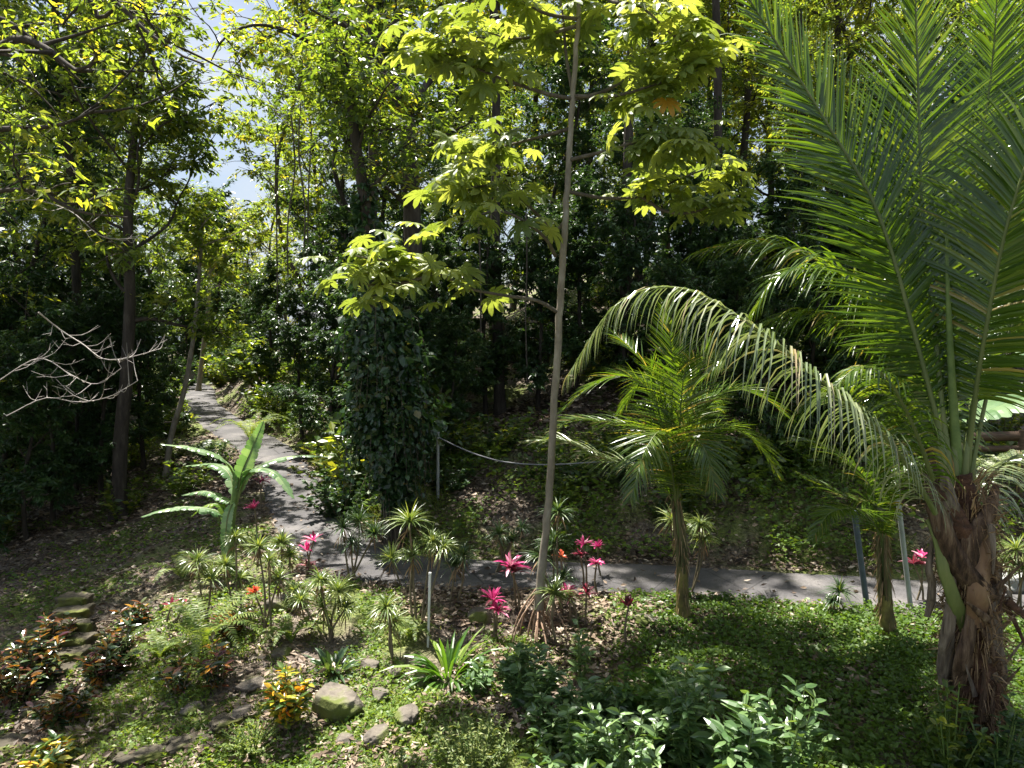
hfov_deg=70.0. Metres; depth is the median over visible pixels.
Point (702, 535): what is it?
dracaena
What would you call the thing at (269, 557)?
dracaena
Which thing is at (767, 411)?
tree
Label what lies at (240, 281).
tree
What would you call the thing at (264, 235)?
slender tree
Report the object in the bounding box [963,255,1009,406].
tree
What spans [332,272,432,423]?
tree
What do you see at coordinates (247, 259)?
yellow tree
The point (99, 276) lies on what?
tree
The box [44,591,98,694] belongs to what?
garden steps
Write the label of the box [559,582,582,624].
cordyline
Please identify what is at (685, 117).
broadleaf tree
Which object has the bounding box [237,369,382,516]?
ground cover
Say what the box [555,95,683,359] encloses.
dark tree
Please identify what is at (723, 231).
tree
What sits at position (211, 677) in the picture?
croton bush
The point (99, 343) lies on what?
dead branch
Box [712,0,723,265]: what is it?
canopy tree
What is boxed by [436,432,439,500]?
wire post
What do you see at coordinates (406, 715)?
stone
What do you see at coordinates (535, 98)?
tall tree
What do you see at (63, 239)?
broadleaf tree
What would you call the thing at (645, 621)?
boulder
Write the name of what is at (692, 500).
hillside bush
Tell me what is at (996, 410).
banana plant
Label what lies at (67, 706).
croton bush
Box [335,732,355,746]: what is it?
stone
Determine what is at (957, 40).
tall tree
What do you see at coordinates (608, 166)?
tall tree
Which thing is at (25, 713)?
stone slab
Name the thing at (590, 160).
broadleaf tree
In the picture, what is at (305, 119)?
tall tree
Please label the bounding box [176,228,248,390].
leaning tree
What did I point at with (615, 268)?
tree
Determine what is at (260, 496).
cordyline
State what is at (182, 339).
hillside bush
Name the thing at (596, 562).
cordyline
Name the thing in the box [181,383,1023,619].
path
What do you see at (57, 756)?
croton bush
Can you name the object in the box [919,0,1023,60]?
tall tree
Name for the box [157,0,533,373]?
forked tree
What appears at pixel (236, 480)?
banana plant
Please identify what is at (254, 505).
cordyline
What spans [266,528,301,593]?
dracaena
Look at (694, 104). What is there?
dark tree
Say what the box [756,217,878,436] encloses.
tree
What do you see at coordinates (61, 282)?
tree
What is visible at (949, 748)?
glossy shrub
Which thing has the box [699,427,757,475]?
hillside bush
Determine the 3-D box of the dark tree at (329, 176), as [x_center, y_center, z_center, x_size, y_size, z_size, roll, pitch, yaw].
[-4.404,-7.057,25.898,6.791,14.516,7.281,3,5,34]
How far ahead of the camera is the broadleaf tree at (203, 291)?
29.38 m
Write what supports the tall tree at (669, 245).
on the ground at (344, 636)
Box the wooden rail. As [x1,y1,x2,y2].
[899,430,1023,513]
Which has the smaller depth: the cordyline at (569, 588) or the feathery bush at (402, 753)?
the feathery bush at (402, 753)
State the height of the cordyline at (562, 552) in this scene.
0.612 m
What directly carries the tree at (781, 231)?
on the ground at (344, 636)
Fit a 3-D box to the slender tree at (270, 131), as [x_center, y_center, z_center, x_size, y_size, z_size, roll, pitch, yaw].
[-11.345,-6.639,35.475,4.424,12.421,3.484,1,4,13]
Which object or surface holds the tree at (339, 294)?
on the ground at (344, 636)
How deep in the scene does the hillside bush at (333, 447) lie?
14.88 m
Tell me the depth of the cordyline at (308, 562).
11.11 m
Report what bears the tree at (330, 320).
on the ground at (344, 636)
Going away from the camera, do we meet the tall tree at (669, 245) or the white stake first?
the white stake
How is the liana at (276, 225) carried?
hanging from the broadleaf tree at (292, 100)
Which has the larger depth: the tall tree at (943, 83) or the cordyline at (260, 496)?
the tall tree at (943, 83)
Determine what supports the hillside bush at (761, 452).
on the ground at (344, 636)
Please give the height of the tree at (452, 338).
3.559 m
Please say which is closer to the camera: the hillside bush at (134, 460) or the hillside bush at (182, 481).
the hillside bush at (182, 481)
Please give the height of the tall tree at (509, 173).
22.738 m
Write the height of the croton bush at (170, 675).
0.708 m
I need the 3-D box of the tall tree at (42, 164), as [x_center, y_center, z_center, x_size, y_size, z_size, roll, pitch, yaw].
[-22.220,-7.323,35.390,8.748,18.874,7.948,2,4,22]
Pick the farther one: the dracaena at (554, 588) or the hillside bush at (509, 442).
the hillside bush at (509, 442)
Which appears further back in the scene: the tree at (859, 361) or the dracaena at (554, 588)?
the tree at (859, 361)
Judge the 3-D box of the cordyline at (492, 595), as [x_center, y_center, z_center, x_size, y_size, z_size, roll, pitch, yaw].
[-0.219,2.898,9.185,0.325,0.741,0.466,-1,4,-19]
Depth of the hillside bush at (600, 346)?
21.61 m
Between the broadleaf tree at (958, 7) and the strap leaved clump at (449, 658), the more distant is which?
the broadleaf tree at (958, 7)
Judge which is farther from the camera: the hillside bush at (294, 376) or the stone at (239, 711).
the hillside bush at (294, 376)
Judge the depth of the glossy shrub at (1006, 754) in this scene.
6.02 m
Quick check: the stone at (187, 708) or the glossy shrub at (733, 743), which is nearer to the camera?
the glossy shrub at (733, 743)
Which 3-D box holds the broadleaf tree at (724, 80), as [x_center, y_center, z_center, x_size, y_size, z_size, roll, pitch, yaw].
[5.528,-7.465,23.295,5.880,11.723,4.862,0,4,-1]
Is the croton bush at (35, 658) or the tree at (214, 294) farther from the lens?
the tree at (214, 294)
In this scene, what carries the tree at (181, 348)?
on the ground at (344, 636)
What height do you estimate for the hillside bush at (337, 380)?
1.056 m
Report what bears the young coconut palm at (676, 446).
on the ground at (344, 636)
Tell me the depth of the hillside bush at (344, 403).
16.02 m
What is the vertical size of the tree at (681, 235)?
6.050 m
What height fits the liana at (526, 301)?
4.091 m
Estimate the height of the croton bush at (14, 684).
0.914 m
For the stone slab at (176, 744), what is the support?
on the ground at (344, 636)
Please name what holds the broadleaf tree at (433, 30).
on the ground at (344, 636)
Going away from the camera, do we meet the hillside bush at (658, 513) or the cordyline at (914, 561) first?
the cordyline at (914, 561)
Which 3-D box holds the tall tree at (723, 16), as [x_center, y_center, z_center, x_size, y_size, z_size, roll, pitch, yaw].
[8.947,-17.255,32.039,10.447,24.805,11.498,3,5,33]
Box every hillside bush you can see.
[95,477,145,520]
[110,436,162,469]
[134,377,188,407]
[143,398,201,437]
[144,439,190,460]
[150,460,211,496]
[152,356,204,389]
[179,331,226,365]
[189,439,237,470]
[192,342,225,383]
[193,354,247,387]
[201,335,254,383]
[207,336,264,363]
[215,338,280,382]
[225,338,293,395]
[242,381,309,423]
[264,366,291,380]
[283,354,331,378]
[289,441,353,486]
[291,370,316,388]
[296,460,375,519]
[305,416,371,500]
[311,362,342,389]
[317,354,336,373]
[325,373,347,387]
[339,401,381,439]
[406,377,455,437]
[417,459,477,492]
[420,426,451,469]
[428,366,437,378]
[432,411,498,452]
[432,431,475,471]
[440,412,533,461]
[464,313,479,340]
[464,431,518,452]
[473,432,515,455]
[524,451,597,489]
[536,472,579,507]
[551,331,605,367]
[575,349,619,388]
[581,424,631,454]
[582,281,619,305]
[582,305,637,345]
[595,452,641,488]
[600,421,647,459]
[612,300,642,322]
[623,351,695,396]
[642,494,689,522]
[656,476,693,496]
[668,479,705,515]
[682,340,701,354]
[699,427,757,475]
[735,435,807,473]
[747,227,767,255]
[763,342,817,381]
[765,426,835,470]
[793,332,846,360]
[802,337,866,365]
[802,413,839,432]
[814,347,874,387]
[815,415,868,459]
[898,453,924,502]
[973,441,1011,479]
[975,409,1023,444]
[982,441,1017,474]
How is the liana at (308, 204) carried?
hanging from the tree at (342, 233)
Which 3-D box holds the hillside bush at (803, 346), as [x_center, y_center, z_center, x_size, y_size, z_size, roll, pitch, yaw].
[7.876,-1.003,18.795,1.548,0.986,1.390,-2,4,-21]
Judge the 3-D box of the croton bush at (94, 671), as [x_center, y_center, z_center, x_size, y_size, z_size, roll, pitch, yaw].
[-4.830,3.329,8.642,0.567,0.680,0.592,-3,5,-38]
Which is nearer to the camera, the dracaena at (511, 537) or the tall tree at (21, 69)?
the dracaena at (511, 537)
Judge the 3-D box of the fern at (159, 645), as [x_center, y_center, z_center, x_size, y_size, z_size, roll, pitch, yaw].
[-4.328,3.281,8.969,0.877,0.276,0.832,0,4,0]
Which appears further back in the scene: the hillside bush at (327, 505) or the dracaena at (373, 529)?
the hillside bush at (327, 505)
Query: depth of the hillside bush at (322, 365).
27.09 m
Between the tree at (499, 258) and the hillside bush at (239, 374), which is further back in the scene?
the hillside bush at (239, 374)
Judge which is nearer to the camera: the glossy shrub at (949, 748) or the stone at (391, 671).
the glossy shrub at (949, 748)
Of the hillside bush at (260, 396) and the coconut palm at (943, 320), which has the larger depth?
the hillside bush at (260, 396)
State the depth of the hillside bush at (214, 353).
39.45 m
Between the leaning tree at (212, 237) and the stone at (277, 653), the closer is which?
the stone at (277, 653)
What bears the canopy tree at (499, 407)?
on the ground at (344, 636)
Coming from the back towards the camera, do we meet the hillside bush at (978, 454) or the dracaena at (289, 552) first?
the hillside bush at (978, 454)
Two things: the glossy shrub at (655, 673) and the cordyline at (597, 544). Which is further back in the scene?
the cordyline at (597, 544)
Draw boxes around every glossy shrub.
[456,655,496,693]
[494,641,568,710]
[516,706,626,767]
[519,679,609,751]
[567,619,595,681]
[571,675,637,732]
[575,701,677,767]
[601,665,650,717]
[631,657,669,715]
[635,676,706,765]
[659,653,730,767]
[690,692,785,767]
[720,674,839,767]
[912,678,993,767]
[959,692,1023,767]
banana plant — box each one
[141,421,327,581]
[962,352,1023,422]
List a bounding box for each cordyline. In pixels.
[164,596,187,630]
[243,499,259,539]
[247,585,263,626]
[255,464,270,509]
[296,531,321,576]
[479,587,509,634]
[493,552,531,611]
[558,549,566,582]
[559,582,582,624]
[571,535,591,583]
[576,582,597,626]
[588,557,604,592]
[591,539,603,575]
[618,595,637,643]
[901,549,926,599]
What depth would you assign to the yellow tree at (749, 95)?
26.21 m
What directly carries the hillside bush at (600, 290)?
on the ground at (344, 636)
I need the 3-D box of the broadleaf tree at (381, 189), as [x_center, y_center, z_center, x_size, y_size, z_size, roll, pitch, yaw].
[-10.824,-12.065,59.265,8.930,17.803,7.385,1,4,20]
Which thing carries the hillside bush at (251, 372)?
on the ground at (344, 636)
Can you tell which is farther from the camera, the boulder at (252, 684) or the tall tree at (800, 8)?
the tall tree at (800, 8)
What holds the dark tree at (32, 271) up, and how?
on the ground at (344, 636)
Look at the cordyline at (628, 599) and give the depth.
8.93 m
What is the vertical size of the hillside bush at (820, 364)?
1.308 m
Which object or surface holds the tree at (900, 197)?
on the ground at (344, 636)
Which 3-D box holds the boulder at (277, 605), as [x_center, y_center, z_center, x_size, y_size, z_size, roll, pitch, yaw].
[-3.186,3.074,10.071,0.472,0.277,0.424,-1,6,-26]
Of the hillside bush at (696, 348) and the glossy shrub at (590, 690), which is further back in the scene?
the hillside bush at (696, 348)
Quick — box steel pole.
[891,468,912,609]
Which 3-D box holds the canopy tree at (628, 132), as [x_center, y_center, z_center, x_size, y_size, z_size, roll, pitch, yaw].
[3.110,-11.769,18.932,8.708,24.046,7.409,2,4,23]
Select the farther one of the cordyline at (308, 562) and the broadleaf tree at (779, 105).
the broadleaf tree at (779, 105)
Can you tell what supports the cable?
attached to the wire post at (437, 469)
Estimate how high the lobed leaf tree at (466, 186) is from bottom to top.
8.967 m
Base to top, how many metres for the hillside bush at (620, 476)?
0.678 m
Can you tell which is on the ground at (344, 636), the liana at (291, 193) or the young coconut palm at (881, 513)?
the young coconut palm at (881, 513)
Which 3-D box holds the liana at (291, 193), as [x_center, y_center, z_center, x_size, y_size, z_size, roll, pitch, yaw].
[-5.659,-4.818,18.709,0.276,4.035,0.038,0,4,0]
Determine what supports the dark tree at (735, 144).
on the ground at (344, 636)
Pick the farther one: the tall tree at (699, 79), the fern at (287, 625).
the tall tree at (699, 79)
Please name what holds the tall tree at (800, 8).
on the ground at (344, 636)
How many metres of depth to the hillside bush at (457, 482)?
13.60 m
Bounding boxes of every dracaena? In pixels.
[179,544,228,624]
[207,527,261,615]
[237,529,295,636]
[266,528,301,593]
[281,577,308,609]
[282,566,363,641]
[323,504,386,579]
[364,590,414,663]
[371,541,408,587]
[378,497,462,624]
[439,539,484,604]
[479,515,532,572]
[520,494,577,612]
[531,571,578,642]
[653,503,721,591]
[814,575,861,615]
[997,533,1023,606]
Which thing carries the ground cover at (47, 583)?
on the ground at (344, 636)
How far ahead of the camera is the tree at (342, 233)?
19.39 m
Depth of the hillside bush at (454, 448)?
14.53 m
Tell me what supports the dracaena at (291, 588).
on the ground at (344, 636)
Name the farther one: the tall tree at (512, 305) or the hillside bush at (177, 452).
the tall tree at (512, 305)
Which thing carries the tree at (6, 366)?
on the ground at (344, 636)
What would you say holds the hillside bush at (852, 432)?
on the ground at (344, 636)
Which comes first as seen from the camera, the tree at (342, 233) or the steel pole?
the steel pole
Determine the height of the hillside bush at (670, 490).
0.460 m
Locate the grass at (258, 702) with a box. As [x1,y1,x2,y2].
[6,442,1023,767]
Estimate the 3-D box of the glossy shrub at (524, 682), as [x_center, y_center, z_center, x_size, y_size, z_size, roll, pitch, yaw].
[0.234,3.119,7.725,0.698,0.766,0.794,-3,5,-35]
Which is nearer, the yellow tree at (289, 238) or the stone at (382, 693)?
the stone at (382, 693)
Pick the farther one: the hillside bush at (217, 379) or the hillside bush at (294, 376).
the hillside bush at (217, 379)
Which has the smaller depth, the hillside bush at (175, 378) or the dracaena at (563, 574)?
the dracaena at (563, 574)
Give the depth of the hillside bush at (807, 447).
13.59 m
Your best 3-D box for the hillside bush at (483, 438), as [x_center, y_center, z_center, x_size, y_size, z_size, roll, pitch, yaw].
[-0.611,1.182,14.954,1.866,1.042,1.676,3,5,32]
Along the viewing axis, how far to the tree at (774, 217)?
17.68 m
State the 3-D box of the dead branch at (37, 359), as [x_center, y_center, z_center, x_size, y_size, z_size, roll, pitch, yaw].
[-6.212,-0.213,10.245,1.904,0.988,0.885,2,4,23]
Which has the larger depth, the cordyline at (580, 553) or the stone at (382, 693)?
the cordyline at (580, 553)
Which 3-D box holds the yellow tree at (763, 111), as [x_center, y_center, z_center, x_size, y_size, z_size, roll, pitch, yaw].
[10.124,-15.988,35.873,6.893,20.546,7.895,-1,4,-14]
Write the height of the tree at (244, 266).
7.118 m
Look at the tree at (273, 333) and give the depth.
41.60 m
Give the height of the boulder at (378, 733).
0.193 m
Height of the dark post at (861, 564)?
1.451 m
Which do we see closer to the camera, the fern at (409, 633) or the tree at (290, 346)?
the fern at (409, 633)
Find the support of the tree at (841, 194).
on the ground at (344, 636)
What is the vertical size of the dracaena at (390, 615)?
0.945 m
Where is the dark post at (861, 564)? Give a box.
[852,510,869,607]
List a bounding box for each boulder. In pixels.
[234,676,263,692]
[263,594,294,613]
[310,682,363,721]
[362,723,389,747]
[467,607,491,623]
[633,613,656,627]
[1002,572,1023,592]
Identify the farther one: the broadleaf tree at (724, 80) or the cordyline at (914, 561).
the broadleaf tree at (724, 80)
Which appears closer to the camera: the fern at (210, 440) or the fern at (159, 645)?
the fern at (159, 645)
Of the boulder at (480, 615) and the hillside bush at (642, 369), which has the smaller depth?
the boulder at (480, 615)
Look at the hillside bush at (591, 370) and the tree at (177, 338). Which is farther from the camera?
the tree at (177, 338)
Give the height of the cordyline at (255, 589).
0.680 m
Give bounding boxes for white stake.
[427,572,431,646]
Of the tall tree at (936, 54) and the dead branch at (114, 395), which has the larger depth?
the tall tree at (936, 54)
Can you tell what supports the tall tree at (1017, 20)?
on the ground at (344, 636)
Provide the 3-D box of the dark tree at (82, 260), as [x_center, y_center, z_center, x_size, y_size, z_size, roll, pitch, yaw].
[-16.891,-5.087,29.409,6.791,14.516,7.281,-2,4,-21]
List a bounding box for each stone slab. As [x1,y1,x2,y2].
[0,732,33,758]
[19,698,52,722]
[111,742,170,767]
[165,731,213,759]
[209,712,246,737]
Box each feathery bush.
[213,718,282,757]
[358,748,436,767]
[429,707,519,767]
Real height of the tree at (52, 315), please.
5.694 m
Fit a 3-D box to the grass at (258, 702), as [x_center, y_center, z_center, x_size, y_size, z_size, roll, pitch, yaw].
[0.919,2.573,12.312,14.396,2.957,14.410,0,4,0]
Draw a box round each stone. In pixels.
[179,701,204,716]
[231,704,252,719]
[271,646,292,659]
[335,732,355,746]
[359,658,380,672]
[372,687,390,703]
[382,664,402,677]
[394,703,418,726]
[412,672,426,688]
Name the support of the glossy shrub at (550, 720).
on the ground at (344, 636)
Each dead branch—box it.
[0,179,140,242]
[0,336,121,403]
[6,350,137,415]
[38,312,166,362]
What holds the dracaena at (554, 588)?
on the ground at (344, 636)
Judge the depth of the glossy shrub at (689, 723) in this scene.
6.36 m
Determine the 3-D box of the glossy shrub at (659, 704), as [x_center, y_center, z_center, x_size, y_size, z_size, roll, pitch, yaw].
[1.455,3.103,6.798,0.720,0.859,0.684,-1,4,-8]
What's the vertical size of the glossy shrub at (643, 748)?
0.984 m
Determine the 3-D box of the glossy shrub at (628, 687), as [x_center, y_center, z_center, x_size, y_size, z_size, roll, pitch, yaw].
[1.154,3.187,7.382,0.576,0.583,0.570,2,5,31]
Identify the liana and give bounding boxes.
[274,141,277,306]
[287,115,295,274]
[298,103,305,255]
[307,128,311,300]
[478,227,481,332]
[525,211,528,383]
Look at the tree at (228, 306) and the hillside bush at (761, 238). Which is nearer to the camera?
the hillside bush at (761, 238)
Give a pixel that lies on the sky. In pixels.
(244, 188)
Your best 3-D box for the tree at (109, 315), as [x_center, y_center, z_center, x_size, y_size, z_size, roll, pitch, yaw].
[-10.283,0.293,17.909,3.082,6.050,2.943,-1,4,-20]
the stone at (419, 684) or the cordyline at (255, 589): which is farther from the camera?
the cordyline at (255, 589)
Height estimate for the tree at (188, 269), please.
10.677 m
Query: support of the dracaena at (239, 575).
on the ground at (344, 636)
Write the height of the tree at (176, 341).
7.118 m
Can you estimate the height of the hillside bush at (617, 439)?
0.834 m
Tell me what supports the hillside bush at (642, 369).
on the ground at (344, 636)
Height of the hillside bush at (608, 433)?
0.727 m
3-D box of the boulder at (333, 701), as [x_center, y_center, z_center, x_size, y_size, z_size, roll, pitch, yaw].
[-1.818,3.421,7.697,0.639,0.395,0.469,5,6,35]
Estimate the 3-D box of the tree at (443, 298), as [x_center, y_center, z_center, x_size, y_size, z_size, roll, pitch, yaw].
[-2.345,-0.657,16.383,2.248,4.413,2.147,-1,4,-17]
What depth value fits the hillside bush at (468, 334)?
30.26 m
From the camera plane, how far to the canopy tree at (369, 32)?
17.83 m
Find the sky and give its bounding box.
[0,0,1019,340]
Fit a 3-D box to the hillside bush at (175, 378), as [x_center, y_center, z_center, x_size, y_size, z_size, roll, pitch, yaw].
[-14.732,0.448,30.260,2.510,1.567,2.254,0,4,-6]
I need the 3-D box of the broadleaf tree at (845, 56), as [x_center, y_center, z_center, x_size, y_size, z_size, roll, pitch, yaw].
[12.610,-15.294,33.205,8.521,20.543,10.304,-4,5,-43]
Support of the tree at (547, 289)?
on the ground at (344, 636)
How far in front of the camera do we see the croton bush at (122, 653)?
8.84 m
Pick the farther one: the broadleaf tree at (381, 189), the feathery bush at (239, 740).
the broadleaf tree at (381, 189)
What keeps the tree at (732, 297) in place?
on the ground at (344, 636)
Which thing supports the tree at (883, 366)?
on the ground at (344, 636)
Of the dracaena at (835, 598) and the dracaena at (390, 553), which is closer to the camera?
the dracaena at (835, 598)
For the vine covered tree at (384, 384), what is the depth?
12.19 m
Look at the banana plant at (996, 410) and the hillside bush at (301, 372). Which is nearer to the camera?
the banana plant at (996, 410)
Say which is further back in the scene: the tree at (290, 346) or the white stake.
the tree at (290, 346)
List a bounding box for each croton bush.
[0,640,53,709]
[11,627,68,686]
[18,729,81,767]
[23,683,102,733]
[35,611,81,648]
[73,638,130,691]
[92,618,142,672]
[109,597,154,630]
[151,644,199,698]
[190,631,240,692]
[207,603,254,638]
[256,661,319,733]
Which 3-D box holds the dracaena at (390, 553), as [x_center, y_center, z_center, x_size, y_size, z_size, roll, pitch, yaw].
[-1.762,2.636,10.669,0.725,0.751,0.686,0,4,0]
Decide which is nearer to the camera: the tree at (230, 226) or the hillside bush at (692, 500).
the hillside bush at (692, 500)
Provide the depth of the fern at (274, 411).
23.29 m
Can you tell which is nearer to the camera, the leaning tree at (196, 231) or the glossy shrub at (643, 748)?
the glossy shrub at (643, 748)
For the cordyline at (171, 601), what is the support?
on the ground at (344, 636)
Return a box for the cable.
[439,437,637,464]
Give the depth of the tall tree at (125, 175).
45.46 m
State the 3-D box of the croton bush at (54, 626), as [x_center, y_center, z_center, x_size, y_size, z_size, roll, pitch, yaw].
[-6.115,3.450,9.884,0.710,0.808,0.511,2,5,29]
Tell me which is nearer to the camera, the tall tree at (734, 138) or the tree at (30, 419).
the tree at (30, 419)
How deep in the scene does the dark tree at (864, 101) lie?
58.59 m
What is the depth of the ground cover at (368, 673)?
7.93 m
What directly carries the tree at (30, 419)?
on the ground at (344, 636)
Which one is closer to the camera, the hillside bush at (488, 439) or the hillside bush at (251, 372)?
the hillside bush at (488, 439)
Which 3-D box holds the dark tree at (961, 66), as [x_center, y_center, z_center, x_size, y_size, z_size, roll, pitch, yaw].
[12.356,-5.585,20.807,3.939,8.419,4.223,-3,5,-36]
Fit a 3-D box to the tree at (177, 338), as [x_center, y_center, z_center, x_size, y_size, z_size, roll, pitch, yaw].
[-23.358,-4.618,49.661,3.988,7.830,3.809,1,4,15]
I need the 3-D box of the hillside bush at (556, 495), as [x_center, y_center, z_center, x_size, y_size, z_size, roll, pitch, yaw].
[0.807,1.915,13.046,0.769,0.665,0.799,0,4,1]
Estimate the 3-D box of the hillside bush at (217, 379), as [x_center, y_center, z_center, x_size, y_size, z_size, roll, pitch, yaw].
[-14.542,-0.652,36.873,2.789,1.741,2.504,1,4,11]
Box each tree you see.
[0,0,50,17]
[0,0,101,286]
[0,0,186,378]
[0,0,266,524]
[0,0,283,268]
[0,16,176,485]
[0,28,148,406]
[0,70,78,402]
[0,88,182,417]
[0,226,90,461]
[0,276,75,512]
[0,292,115,522]
[0,327,83,543]
[0,338,58,553]
[9,291,130,494]
[34,49,244,370]
[39,0,144,482]
[55,263,132,442]
[55,276,161,500]
[74,248,171,419]
[81,130,165,303]
[82,133,189,344]
[82,272,199,469]
[132,272,183,406]
[142,274,190,372]
[151,218,230,341]
[153,218,186,340]
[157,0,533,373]
[161,180,256,477]
[161,266,191,358]
[163,271,206,370]
[172,178,255,343]
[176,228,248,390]
[196,282,233,341]
[206,193,270,335]
[207,0,338,357]
[207,279,241,348]
[208,283,248,357]
[222,0,366,308]
[228,253,301,383]
[229,285,270,355]
[232,119,322,329]
[234,257,278,347]
[234,259,255,336]
[244,0,461,261]
[244,0,464,546]
[246,0,450,388]
[247,256,292,351]
[254,184,305,330]
[258,279,329,442]
[271,0,475,370]
[272,254,358,436]
[291,186,390,375]
[294,0,762,649]
[295,265,372,436]
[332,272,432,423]
[335,147,400,237]
[341,0,547,297]
[366,0,377,226]
[377,0,533,225]
[383,148,510,394]
[384,197,447,370]
[390,272,468,421]
[394,272,451,394]
[395,29,547,361]
[400,222,500,402]
[407,0,599,340]
[429,304,491,431]
[432,0,612,312]
[438,78,537,355]
[442,203,534,417]
[466,0,668,325]
[475,0,623,301]
[478,5,647,364]
[479,209,586,409]
[489,0,506,415]
[504,0,711,280]
[506,219,540,295]
[517,172,636,391]
[530,0,706,285]
[533,45,636,285]
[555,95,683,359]
[564,171,671,402]
[568,0,807,224]
[572,0,731,315]
[595,5,738,260]
[601,0,783,296]
[615,40,734,213]
[616,146,732,353]
[617,0,783,231]
[617,21,634,383]
[625,242,733,410]
[645,79,786,342]
[652,0,818,195]
[678,0,810,251]
[683,191,783,382]
[686,85,767,236]
[688,245,786,450]
[692,0,882,237]
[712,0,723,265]
[717,256,815,447]
[720,0,818,232]
[722,0,888,263]
[728,0,939,195]
[736,0,852,215]
[738,148,839,348]
[740,1,845,231]
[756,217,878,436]
[771,184,879,386]
[777,0,912,259]
[807,0,902,255]
[808,255,900,457]
[809,59,959,300]
[830,51,905,216]
[830,151,902,358]
[843,0,1021,218]
[844,246,967,415]
[851,0,1022,140]
[860,2,990,162]
[869,161,926,239]
[883,0,1023,127]
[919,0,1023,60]
[929,42,1023,197]
[935,0,1023,133]
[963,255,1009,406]
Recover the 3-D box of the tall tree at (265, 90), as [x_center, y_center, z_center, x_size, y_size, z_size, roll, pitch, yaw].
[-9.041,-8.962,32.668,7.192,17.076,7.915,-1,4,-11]
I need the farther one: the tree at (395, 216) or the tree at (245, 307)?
the tree at (245, 307)
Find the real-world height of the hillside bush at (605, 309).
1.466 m
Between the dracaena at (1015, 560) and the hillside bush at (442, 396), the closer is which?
the dracaena at (1015, 560)
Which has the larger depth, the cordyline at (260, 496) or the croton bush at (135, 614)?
the cordyline at (260, 496)
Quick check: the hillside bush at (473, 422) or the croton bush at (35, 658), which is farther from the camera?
the hillside bush at (473, 422)
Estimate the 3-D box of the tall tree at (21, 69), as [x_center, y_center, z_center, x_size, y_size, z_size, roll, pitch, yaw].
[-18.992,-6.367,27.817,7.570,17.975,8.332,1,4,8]
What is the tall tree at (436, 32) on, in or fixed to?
on the ground at (344, 636)
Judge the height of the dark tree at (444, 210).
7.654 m
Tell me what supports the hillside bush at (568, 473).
on the ground at (344, 636)
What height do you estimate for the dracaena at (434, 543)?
1.784 m
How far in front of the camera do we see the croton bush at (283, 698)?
7.32 m
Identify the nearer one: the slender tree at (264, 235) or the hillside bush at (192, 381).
the slender tree at (264, 235)
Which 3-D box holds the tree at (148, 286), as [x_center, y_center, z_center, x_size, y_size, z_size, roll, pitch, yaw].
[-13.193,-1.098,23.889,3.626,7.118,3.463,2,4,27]
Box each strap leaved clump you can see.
[303,645,361,683]
[382,627,501,703]
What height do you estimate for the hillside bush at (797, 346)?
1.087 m
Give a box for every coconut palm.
[520,297,795,622]
[561,0,1023,754]
[777,387,924,642]
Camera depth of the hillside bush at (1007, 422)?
14.15 m
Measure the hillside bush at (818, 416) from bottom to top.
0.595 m
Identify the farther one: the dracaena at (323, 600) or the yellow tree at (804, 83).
the yellow tree at (804, 83)
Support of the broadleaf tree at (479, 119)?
on the ground at (344, 636)
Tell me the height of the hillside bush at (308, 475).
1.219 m
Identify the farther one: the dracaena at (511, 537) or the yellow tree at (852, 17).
the yellow tree at (852, 17)
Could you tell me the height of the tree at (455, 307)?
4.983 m
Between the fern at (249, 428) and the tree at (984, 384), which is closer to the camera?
the tree at (984, 384)
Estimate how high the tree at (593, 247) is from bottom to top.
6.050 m
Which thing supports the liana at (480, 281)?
hanging from the forked tree at (409, 185)
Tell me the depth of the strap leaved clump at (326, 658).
8.45 m
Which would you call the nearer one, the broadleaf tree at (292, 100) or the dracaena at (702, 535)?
the dracaena at (702, 535)
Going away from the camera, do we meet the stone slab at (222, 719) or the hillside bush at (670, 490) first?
the stone slab at (222, 719)
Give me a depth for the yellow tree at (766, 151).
30.32 m
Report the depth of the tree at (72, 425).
19.15 m
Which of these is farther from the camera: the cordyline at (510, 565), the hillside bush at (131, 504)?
the hillside bush at (131, 504)
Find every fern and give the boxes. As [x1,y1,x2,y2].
[113,588,283,659]
[123,630,190,663]
[129,551,224,582]
[172,439,238,454]
[207,414,295,437]
[249,402,291,424]
[260,613,333,645]
[379,616,437,641]
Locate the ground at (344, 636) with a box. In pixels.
[0,256,1023,767]
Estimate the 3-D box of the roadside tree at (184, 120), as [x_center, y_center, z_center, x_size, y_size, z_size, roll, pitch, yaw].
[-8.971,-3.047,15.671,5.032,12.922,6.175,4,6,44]
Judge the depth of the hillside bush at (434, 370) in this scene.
23.44 m
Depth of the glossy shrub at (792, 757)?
6.08 m
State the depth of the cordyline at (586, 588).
9.42 m
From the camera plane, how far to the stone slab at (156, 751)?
7.10 m
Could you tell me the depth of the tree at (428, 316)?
15.16 m
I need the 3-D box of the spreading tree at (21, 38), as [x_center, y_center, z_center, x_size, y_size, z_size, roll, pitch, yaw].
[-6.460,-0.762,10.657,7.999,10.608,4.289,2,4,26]
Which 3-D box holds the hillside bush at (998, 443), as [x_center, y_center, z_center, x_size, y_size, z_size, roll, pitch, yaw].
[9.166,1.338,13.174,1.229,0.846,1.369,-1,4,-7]
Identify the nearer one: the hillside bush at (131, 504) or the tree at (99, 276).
the hillside bush at (131, 504)
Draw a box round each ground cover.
[0,434,308,652]
[0,576,657,767]
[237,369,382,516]
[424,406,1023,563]
[589,588,1023,767]
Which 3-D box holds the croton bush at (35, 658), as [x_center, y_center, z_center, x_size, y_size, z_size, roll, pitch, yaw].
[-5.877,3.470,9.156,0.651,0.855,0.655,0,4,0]
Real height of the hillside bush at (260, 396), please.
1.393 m
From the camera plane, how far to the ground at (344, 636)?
12.02 m

